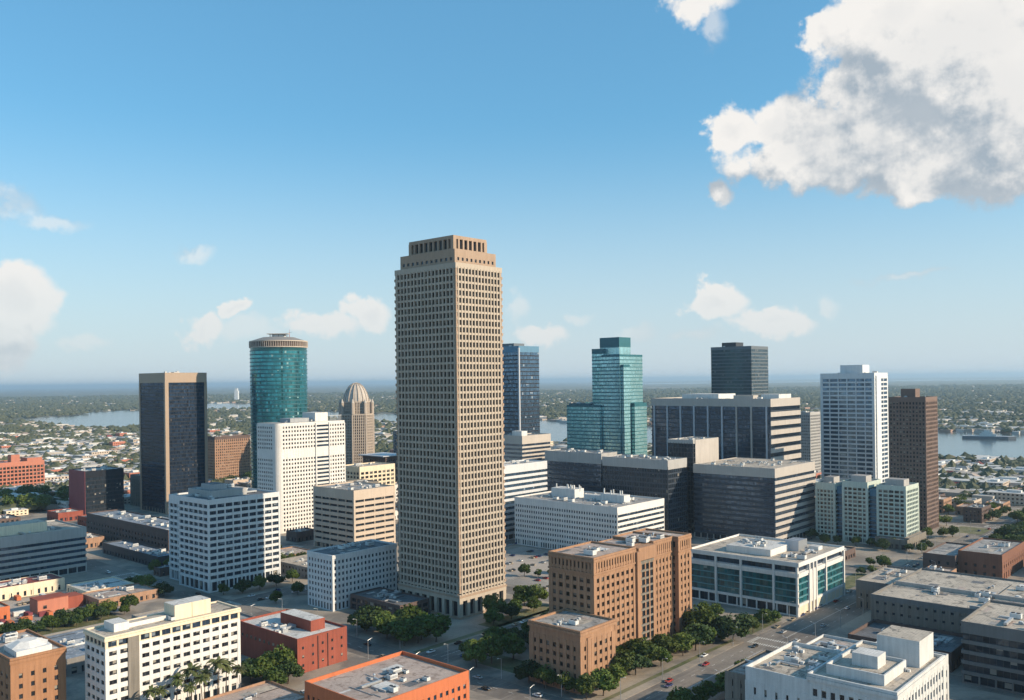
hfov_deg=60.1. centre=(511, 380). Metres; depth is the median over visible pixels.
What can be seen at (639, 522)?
window
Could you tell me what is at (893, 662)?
white ornate building
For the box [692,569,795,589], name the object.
window
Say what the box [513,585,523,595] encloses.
tree
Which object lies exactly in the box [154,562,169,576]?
corner building
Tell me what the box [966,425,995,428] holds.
house
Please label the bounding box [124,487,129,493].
house
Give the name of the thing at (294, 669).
tree
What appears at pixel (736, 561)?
window
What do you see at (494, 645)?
tree
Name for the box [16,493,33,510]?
tree
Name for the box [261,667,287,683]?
tree
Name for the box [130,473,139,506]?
tan infill building
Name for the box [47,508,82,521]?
commercial building
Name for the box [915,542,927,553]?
tree
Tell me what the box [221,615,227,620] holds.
window
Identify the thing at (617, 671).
tree
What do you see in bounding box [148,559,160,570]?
tree
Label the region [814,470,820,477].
house
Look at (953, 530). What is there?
tree
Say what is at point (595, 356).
upper windows
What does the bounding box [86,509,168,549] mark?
long dark building
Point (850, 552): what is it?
brick building
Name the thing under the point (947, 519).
tree
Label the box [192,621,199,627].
window
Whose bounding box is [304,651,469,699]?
orange building
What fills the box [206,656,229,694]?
palm tree
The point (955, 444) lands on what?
water
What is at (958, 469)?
house
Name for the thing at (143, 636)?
window
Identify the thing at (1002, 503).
commercial building
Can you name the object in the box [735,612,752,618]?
tree
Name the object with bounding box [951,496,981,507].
commercial building
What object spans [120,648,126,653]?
window
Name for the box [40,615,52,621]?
tree
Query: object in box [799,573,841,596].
window
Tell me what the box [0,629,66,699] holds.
brick building
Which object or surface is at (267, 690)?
brown terrace building
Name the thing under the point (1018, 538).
tree
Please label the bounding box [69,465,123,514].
dark cube building
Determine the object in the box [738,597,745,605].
window
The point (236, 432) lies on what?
house
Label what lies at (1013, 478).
house
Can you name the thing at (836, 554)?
window
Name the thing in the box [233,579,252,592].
tree
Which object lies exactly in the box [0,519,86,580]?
striped office
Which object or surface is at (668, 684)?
car
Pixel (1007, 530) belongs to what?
tree
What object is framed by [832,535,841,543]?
tree
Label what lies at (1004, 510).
tree
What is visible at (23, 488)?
tree
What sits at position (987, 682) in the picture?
window
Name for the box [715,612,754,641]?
tree
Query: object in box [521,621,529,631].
tree
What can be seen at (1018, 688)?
window
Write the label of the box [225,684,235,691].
window
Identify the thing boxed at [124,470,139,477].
house
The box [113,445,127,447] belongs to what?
house
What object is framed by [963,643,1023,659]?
window
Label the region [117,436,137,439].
house
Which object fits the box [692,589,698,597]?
window
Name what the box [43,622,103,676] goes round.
blue roofed building
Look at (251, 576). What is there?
window
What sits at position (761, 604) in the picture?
window
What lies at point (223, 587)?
tree
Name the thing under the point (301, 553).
tree
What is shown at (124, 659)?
window
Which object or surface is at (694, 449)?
dark shaft building
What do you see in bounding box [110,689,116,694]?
window
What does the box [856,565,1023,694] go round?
long grey building
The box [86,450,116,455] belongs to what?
house
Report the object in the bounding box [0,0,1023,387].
sky
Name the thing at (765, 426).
broad dark office
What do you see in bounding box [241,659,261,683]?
tree
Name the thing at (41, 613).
site container
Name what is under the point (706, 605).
tree
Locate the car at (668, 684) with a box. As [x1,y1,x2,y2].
[664,682,672,687]
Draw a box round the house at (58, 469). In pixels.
[45,467,63,472]
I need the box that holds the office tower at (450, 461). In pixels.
[394,235,506,619]
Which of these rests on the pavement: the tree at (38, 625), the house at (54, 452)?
the tree at (38, 625)
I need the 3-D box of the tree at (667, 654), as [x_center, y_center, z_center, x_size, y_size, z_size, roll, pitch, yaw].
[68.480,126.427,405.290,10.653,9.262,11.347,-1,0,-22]
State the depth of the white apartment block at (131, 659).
356.82 m
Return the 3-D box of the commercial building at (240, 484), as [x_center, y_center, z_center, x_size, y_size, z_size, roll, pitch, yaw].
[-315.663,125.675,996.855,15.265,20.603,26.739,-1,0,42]
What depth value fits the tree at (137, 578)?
574.18 m
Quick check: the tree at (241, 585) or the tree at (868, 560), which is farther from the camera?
the tree at (868, 560)
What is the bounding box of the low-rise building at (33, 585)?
[0,573,64,600]
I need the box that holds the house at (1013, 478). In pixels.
[978,476,1020,480]
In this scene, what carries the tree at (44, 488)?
on the ground at (242, 389)
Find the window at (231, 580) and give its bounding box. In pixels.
[230,578,236,587]
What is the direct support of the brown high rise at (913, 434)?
on the road
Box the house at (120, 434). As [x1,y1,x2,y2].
[115,432,126,435]
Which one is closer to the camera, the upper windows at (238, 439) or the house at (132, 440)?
the upper windows at (238, 439)
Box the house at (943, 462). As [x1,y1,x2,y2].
[938,461,955,463]
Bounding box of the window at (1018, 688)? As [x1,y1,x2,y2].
[1014,684,1023,692]
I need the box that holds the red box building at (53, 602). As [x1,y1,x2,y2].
[29,592,82,614]
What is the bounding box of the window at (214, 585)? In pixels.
[212,582,218,590]
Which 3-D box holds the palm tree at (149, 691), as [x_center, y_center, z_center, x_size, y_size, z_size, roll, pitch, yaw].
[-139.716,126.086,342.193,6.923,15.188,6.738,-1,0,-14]
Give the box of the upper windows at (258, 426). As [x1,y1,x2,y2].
[258,426,343,526]
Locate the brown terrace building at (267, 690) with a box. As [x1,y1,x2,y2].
[202,680,303,699]
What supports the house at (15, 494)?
on the ground at (242, 389)
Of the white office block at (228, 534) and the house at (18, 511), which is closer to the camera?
the white office block at (228, 534)
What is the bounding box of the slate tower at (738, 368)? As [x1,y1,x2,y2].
[711,342,768,396]
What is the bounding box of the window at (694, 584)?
[692,582,795,603]
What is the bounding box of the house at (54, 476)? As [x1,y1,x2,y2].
[45,474,68,480]
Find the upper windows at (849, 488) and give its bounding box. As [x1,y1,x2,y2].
[818,487,887,536]
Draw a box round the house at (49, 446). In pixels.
[28,445,66,448]
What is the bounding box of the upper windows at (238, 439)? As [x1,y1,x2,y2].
[216,439,248,479]
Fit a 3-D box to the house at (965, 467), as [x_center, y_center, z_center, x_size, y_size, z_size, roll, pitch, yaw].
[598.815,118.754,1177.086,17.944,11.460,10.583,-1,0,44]
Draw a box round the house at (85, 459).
[69,458,100,461]
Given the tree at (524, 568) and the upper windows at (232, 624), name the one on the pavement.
the tree at (524, 568)
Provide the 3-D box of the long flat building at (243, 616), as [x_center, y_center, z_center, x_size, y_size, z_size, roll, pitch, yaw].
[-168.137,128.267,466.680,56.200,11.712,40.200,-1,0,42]
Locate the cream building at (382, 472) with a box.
[346,462,394,484]
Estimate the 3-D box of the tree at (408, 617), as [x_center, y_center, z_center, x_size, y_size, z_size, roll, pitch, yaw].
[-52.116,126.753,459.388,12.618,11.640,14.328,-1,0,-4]
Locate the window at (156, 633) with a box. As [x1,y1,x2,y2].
[151,630,159,636]
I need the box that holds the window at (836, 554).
[799,552,839,570]
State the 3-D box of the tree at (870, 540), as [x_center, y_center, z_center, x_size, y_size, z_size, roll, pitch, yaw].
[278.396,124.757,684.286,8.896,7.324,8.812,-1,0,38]
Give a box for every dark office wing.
[545,448,616,491]
[602,454,687,532]
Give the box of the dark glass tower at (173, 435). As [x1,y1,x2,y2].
[139,371,207,514]
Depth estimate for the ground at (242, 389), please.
20449.53 m
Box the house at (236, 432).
[229,431,242,434]
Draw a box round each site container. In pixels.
[12,610,24,616]
[14,595,20,600]
[20,615,32,619]
[24,611,32,615]
[38,610,48,616]
[46,610,52,615]
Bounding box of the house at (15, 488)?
[1,486,19,491]
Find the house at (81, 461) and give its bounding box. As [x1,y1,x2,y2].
[66,460,94,463]
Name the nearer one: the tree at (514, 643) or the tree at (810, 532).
the tree at (514, 643)
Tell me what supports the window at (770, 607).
in the white teal office
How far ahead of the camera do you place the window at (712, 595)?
522.18 m
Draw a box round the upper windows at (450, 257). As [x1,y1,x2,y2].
[398,257,501,589]
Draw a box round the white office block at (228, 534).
[169,482,280,592]
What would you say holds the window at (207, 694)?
in the white apartment block at (131, 659)
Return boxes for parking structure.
[313,481,395,547]
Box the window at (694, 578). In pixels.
[692,576,795,596]
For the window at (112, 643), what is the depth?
340.33 m
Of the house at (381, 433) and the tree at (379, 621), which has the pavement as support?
the tree at (379, 621)
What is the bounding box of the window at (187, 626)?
[182,624,189,629]
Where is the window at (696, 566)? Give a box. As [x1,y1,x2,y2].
[691,563,795,583]
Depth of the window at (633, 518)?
670.66 m
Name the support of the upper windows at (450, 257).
in the office tower at (450, 461)
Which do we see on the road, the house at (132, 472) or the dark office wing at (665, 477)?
the dark office wing at (665, 477)
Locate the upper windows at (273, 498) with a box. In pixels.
[171,497,278,579]
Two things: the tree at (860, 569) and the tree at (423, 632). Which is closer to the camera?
the tree at (423, 632)
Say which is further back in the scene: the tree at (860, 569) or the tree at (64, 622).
the tree at (860, 569)
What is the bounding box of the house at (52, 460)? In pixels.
[44,458,63,463]
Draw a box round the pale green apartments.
[815,474,925,550]
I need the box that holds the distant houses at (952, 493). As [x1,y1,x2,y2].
[0,385,1023,509]
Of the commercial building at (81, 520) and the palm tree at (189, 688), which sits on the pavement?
the palm tree at (189, 688)
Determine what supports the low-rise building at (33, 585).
on the pavement
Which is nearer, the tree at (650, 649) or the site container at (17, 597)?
the tree at (650, 649)
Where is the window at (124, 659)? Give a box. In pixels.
[120,657,127,662]
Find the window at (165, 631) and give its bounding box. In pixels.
[162,628,169,634]
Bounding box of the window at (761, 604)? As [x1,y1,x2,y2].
[758,600,765,608]
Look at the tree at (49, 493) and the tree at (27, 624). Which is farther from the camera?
the tree at (49, 493)
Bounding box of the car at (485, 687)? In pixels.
[481,685,490,690]
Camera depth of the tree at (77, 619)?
483.62 m
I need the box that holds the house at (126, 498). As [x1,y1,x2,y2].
[124,494,129,503]
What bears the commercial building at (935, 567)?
on the road
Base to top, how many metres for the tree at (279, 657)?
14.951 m
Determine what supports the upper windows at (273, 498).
in the white office block at (228, 534)
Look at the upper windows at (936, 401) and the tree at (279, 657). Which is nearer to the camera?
the tree at (279, 657)
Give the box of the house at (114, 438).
[95,437,117,440]
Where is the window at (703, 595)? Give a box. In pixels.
[700,591,707,599]
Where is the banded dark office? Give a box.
[693,457,815,539]
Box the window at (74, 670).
[72,665,83,673]
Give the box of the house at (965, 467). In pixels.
[955,465,969,468]
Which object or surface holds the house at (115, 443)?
on the ground at (242, 389)
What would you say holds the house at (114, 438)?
on the ground at (242, 389)
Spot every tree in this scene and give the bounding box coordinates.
[0,487,12,495]
[0,622,8,628]
[1,622,24,633]
[2,493,13,498]
[2,497,18,505]
[14,484,36,493]
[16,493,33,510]
[18,617,28,622]
[19,620,33,628]
[28,494,51,511]
[29,621,45,632]
[32,484,49,493]
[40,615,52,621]
[43,491,54,495]
[44,616,59,631]
[51,498,58,503]
[53,608,74,619]
[54,485,68,494]
[56,488,68,498]
[59,617,69,626]
[68,614,83,625]
[72,606,85,617]
[78,607,94,621]
[86,602,98,617]
[92,605,109,619]
[98,599,117,616]
[119,593,138,611]
[119,604,129,614]
[130,575,143,582]
[139,574,156,585]
[142,684,159,698]
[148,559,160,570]
[153,685,168,699]
[155,581,174,596]
[169,672,186,699]
[179,662,201,699]
[181,682,196,699]
[191,673,208,698]
[198,668,213,698]
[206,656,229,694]
[217,583,229,594]
[218,660,235,691]
[232,664,246,687]
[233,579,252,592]
[241,658,255,664]
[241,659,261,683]
[242,471,250,477]
[252,575,266,589]
[252,656,275,678]
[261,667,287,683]
[265,643,296,665]
[267,572,285,585]
[269,590,282,601]
[273,659,304,683]
[285,568,299,581]
[290,581,304,594]
[296,551,306,555]
[347,604,384,630]
[372,610,396,624]
[372,613,394,639]
[386,616,405,641]
[388,617,419,645]
[394,603,422,619]
[402,614,421,620]
[406,620,430,642]
[414,615,428,639]
[416,611,434,618]
[420,613,451,641]
[458,639,470,651]
[462,639,487,666]
[478,632,505,663]
[481,594,508,620]
[483,607,504,625]
[483,626,508,637]
[501,632,526,658]
[503,604,519,618]
[507,627,525,640]
[508,598,521,609]
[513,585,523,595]
[513,585,530,605]
[513,659,540,682]
[517,563,530,575]
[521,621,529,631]
[523,630,528,644]
[526,584,548,599]
[526,596,541,608]
[533,664,557,687]
[534,569,541,575]
[555,671,575,693]
[572,673,598,699]
[590,667,618,695]
[605,663,626,688]
[610,648,635,669]
[616,643,638,653]
[623,638,660,657]
[624,637,662,668]
[628,649,652,674]
[650,646,672,665]
[651,633,679,652]
[665,686,693,699]
[671,632,695,655]
[676,622,714,650]
[682,604,715,625]
[683,620,703,628]
[692,680,717,698]
[692,692,707,699]
[698,601,710,609]
[705,603,724,617]
[705,626,716,645]
[708,617,730,640]
[714,671,724,691]
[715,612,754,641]
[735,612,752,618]
[750,616,759,631]
[753,608,772,622]
[770,610,781,622]
[804,528,819,538]
[819,534,830,543]
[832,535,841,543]
[851,535,860,542]
[855,566,866,572]
[865,557,875,563]
[866,537,875,546]
[868,565,876,571]
[874,538,889,549]
[878,556,891,565]
[904,543,913,549]
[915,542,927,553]
[920,539,933,548]
[921,527,933,535]
[937,527,948,534]
[942,505,954,514]
[942,515,951,525]
[948,525,958,536]
[954,495,966,502]
[988,509,1001,519]
[988,533,1005,539]
[993,524,1021,537]
[999,507,1007,514]
[1001,523,1023,529]
[1003,534,1014,539]
[1007,509,1023,522]
[1010,534,1023,540]
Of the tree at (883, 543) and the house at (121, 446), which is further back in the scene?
the house at (121, 446)
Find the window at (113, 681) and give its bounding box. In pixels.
[109,679,116,684]
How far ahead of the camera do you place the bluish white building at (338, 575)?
523.44 m
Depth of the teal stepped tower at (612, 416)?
965.47 m
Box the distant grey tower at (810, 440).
[800,411,820,471]
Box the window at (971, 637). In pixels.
[963,633,1023,649]
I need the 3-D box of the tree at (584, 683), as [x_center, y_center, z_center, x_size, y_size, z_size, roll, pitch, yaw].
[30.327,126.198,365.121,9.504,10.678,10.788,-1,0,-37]
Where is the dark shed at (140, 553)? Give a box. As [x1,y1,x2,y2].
[103,539,168,565]
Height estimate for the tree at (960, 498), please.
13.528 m
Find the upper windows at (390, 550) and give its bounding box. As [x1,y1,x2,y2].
[346,550,394,597]
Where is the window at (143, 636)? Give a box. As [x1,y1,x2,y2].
[141,633,148,639]
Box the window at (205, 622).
[202,619,209,625]
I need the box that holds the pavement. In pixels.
[0,502,1023,699]
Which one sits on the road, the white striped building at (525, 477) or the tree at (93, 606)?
the white striped building at (525, 477)
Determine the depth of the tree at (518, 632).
438.23 m
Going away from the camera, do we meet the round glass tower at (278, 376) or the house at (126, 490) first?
the round glass tower at (278, 376)
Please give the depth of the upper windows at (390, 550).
532.74 m
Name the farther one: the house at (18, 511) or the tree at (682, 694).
the house at (18, 511)
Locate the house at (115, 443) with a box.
[109,440,124,445]
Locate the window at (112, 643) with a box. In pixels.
[108,640,115,646]
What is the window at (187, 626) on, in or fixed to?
in the white apartment block at (131, 659)
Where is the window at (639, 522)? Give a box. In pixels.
[618,516,663,528]
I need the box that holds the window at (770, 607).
[768,602,775,610]
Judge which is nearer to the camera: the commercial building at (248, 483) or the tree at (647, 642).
the tree at (647, 642)
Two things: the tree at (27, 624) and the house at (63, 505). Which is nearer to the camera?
the tree at (27, 624)
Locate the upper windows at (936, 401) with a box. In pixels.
[890,401,937,524]
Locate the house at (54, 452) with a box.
[35,450,62,453]
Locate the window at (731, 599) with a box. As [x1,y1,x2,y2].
[728,595,735,604]
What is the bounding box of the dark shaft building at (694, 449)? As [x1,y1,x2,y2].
[668,436,718,533]
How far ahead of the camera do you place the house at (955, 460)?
1280.42 m
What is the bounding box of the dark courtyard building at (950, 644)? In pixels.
[848,619,962,672]
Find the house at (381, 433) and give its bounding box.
[375,432,389,434]
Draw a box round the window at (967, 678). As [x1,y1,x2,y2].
[964,675,977,683]
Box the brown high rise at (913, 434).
[888,389,938,530]
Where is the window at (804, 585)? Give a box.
[799,567,841,589]
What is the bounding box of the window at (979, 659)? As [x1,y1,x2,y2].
[963,653,1023,670]
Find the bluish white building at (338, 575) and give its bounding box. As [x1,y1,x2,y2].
[307,539,396,611]
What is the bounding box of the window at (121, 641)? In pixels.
[119,638,126,644]
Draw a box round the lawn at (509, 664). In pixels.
[34,505,1023,699]
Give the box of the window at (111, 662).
[109,660,115,665]
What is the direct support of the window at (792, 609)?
in the white teal office
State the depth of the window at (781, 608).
493.07 m
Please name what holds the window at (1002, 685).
in the long grey building at (983, 615)
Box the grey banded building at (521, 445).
[503,430,550,460]
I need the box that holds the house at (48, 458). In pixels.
[42,457,65,459]
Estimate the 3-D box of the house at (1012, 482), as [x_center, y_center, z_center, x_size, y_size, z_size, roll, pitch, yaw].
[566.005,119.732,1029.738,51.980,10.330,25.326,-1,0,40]
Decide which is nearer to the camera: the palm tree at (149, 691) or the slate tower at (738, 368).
the palm tree at (149, 691)
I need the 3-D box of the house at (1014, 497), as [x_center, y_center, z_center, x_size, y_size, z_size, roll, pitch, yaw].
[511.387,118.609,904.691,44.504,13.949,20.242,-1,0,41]
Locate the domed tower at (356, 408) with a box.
[338,382,374,464]
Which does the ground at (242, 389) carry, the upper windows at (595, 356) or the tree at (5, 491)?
the tree at (5, 491)
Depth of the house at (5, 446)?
1800.99 m
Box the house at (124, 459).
[114,458,131,461]
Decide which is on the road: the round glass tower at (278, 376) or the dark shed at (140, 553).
the dark shed at (140, 553)
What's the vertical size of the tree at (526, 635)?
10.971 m
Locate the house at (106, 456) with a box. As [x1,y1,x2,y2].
[97,455,115,458]
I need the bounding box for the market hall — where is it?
[81,583,157,605]
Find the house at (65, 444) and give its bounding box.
[60,442,83,445]
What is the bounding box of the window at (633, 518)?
[618,511,663,522]
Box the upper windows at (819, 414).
[800,414,819,459]
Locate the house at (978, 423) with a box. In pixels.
[972,422,996,424]
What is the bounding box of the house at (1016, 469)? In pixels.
[992,467,1023,472]
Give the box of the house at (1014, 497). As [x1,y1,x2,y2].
[985,489,1023,504]
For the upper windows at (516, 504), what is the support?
in the white hospital block at (556, 517)
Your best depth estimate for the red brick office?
1111.90 m
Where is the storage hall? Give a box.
[66,576,133,592]
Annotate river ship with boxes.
[962,429,1015,438]
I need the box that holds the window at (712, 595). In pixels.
[709,592,714,600]
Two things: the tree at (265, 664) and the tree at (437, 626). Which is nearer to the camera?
the tree at (265, 664)
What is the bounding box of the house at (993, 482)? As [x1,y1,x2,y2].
[978,479,1009,486]
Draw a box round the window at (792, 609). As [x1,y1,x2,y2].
[788,606,795,614]
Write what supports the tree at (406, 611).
on the pavement
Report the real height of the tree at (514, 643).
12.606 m
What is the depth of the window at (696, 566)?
507.48 m
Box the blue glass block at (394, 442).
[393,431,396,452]
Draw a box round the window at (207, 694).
[199,691,209,699]
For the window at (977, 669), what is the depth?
371.46 m
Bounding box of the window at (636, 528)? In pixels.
[618,521,663,533]
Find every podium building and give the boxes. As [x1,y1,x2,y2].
[350,587,429,614]
[358,452,397,481]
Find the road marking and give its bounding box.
[112,506,1016,697]
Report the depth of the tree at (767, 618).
468.02 m
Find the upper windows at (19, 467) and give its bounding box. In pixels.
[11,465,42,485]
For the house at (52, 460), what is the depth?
1436.55 m
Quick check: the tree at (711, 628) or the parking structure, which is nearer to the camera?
the tree at (711, 628)
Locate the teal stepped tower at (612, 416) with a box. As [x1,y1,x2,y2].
[567,337,646,454]
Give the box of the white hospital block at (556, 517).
[514,483,664,549]
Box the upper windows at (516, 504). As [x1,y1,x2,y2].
[516,504,592,543]
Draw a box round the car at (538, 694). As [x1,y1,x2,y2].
[532,692,542,697]
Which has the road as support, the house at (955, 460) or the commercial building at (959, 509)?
the commercial building at (959, 509)
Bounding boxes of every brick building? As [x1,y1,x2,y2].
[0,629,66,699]
[240,609,346,672]
[527,528,691,694]
[840,546,855,560]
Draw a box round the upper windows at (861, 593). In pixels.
[861,593,962,633]
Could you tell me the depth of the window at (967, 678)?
377.22 m
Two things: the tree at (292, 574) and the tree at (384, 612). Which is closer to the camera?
the tree at (384, 612)
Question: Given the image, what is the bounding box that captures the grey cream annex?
[331,479,378,483]
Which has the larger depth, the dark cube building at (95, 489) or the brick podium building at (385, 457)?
the brick podium building at (385, 457)
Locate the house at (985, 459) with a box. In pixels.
[975,457,995,462]
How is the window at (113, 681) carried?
in the white apartment block at (131, 659)
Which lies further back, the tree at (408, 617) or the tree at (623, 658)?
the tree at (408, 617)
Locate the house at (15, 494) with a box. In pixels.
[0,492,25,497]
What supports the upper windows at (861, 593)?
in the long grey building at (983, 615)
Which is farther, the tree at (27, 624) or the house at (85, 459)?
the house at (85, 459)
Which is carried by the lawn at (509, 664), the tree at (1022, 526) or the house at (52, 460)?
the tree at (1022, 526)
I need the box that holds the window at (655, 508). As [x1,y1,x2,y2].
[618,506,663,517]
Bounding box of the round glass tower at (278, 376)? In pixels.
[249,332,307,488]
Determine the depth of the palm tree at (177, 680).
350.76 m
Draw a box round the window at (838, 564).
[799,561,841,583]
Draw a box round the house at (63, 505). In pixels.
[56,498,68,508]
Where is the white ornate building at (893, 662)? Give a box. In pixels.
[725,625,948,699]
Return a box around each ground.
[0,375,1023,511]
[3,538,715,622]
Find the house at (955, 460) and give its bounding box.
[941,459,961,461]
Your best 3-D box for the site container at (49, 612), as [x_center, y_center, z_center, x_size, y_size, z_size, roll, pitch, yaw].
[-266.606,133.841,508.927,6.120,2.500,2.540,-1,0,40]
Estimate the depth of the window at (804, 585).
512.71 m
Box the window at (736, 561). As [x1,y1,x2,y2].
[693,553,795,571]
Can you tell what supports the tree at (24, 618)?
on the pavement
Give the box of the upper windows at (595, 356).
[592,354,646,454]
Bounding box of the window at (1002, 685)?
[997,681,1011,690]
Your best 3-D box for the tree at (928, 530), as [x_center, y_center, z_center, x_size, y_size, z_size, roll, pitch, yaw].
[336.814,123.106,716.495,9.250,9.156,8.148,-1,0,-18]
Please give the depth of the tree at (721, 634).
438.94 m
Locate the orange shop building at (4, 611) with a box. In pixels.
[0,602,9,619]
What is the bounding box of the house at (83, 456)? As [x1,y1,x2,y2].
[73,454,95,457]
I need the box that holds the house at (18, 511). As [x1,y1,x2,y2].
[2,508,28,515]
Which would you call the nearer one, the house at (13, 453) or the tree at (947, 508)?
the tree at (947, 508)
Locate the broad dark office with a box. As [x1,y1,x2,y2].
[651,393,800,459]
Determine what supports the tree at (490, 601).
on the lawn at (509, 664)
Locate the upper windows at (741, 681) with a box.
[741,681,799,699]
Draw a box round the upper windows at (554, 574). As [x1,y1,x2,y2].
[534,554,688,677]
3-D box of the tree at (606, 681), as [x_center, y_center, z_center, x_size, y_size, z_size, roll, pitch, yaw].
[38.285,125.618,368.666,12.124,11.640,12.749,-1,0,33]
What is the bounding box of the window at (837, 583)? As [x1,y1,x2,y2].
[799,580,841,603]
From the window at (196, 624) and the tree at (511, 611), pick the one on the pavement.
the tree at (511, 611)
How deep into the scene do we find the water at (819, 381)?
24447.28 m
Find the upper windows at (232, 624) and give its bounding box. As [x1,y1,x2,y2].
[88,622,236,698]
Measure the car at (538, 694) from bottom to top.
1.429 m
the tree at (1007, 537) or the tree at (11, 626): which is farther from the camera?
the tree at (1007, 537)
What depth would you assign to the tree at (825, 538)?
693.77 m
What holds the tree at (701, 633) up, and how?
on the pavement
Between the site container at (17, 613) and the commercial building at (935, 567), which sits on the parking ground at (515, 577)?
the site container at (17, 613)
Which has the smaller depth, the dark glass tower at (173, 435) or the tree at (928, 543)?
the tree at (928, 543)
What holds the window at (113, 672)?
in the white apartment block at (131, 659)
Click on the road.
(828, 614)
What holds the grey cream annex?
on the road
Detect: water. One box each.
[14,411,138,426]
[207,403,1023,457]
[643,379,1021,383]
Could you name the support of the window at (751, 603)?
in the white teal office
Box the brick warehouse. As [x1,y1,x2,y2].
[923,537,1023,577]
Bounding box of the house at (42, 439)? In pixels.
[32,437,64,441]
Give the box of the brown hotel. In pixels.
[208,434,250,479]
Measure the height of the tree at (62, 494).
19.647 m
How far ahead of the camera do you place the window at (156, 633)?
353.24 m
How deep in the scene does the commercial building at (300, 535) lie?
739.30 m
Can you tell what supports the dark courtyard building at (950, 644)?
on the road
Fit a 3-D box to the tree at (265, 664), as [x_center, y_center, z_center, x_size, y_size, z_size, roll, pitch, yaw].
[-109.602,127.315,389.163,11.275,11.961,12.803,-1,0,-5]
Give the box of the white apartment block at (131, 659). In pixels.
[83,595,240,699]
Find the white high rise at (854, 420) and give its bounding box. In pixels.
[820,365,888,482]
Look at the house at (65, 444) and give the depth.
1890.59 m
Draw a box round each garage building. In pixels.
[280,546,308,556]
[281,554,307,578]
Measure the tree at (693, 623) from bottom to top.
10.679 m
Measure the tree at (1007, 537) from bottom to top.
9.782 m
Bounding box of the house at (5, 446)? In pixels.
[0,444,10,447]
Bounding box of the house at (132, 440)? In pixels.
[128,438,138,442]
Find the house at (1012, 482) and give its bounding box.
[979,478,1023,485]
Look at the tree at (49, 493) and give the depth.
997.01 m
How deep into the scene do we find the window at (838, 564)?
514.91 m
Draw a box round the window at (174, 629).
[172,626,179,632]
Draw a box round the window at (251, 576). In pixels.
[246,575,252,581]
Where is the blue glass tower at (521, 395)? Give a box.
[502,343,539,444]
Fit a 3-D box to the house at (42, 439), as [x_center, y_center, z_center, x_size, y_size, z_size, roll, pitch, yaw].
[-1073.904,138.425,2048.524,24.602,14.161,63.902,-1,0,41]
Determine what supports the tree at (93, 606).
on the pavement
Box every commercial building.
[0,514,20,522]
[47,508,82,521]
[77,514,86,528]
[86,532,103,548]
[224,477,247,483]
[234,483,245,486]
[237,480,250,487]
[286,527,313,542]
[395,484,397,501]
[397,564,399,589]
[926,565,956,571]
[939,496,951,513]
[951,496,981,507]
[955,503,1000,517]
[963,503,990,522]
[985,499,1009,512]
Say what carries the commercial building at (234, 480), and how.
on the road
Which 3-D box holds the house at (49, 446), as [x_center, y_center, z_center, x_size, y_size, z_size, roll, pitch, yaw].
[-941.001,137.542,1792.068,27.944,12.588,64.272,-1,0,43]
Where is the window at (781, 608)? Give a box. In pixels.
[778,604,786,612]
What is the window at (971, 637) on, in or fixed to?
in the long grey building at (983, 615)
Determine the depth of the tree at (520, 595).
514.56 m
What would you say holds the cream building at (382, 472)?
on the road
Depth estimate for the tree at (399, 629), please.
438.86 m
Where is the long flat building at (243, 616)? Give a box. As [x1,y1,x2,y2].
[132,608,253,619]
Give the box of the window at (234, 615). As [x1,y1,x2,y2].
[231,613,236,618]
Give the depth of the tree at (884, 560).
601.49 m
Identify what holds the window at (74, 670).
in the blue roofed building at (72, 641)
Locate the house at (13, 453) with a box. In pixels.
[0,453,29,457]
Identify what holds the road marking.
on the road
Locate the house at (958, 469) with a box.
[948,468,969,471]
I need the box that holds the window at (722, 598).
[719,594,726,602]
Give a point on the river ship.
(987, 434)
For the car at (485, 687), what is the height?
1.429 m
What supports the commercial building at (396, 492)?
on the road
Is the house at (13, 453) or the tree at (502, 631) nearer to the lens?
the tree at (502, 631)
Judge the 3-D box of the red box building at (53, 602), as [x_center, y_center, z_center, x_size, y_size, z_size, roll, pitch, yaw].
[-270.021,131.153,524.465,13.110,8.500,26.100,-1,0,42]
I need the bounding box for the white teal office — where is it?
[691,534,844,616]
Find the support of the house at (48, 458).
on the ground at (242, 389)
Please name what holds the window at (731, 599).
in the white teal office
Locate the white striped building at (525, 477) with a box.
[504,459,546,540]
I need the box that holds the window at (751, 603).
[748,599,755,607]
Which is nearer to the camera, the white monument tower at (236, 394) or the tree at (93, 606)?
the tree at (93, 606)
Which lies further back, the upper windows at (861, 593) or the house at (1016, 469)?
the house at (1016, 469)
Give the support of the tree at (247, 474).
on the ground at (242, 389)
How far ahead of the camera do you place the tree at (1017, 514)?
778.83 m
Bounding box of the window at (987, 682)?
[981,678,994,686]
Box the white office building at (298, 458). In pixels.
[257,412,345,533]
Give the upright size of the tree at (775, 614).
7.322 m
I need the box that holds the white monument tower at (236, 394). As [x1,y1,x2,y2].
[234,388,238,399]
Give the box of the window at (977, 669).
[963,664,1023,681]
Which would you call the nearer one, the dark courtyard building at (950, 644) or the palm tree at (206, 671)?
the palm tree at (206, 671)
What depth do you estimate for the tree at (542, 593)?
513.24 m
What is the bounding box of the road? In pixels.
[20,505,1023,699]
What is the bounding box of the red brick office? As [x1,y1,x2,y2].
[0,454,44,485]
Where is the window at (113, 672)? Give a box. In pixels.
[109,670,116,675]
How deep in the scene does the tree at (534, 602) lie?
502.79 m
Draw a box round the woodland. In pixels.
[0,383,1023,512]
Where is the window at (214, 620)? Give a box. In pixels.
[212,617,218,622]
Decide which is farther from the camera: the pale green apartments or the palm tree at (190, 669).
the pale green apartments

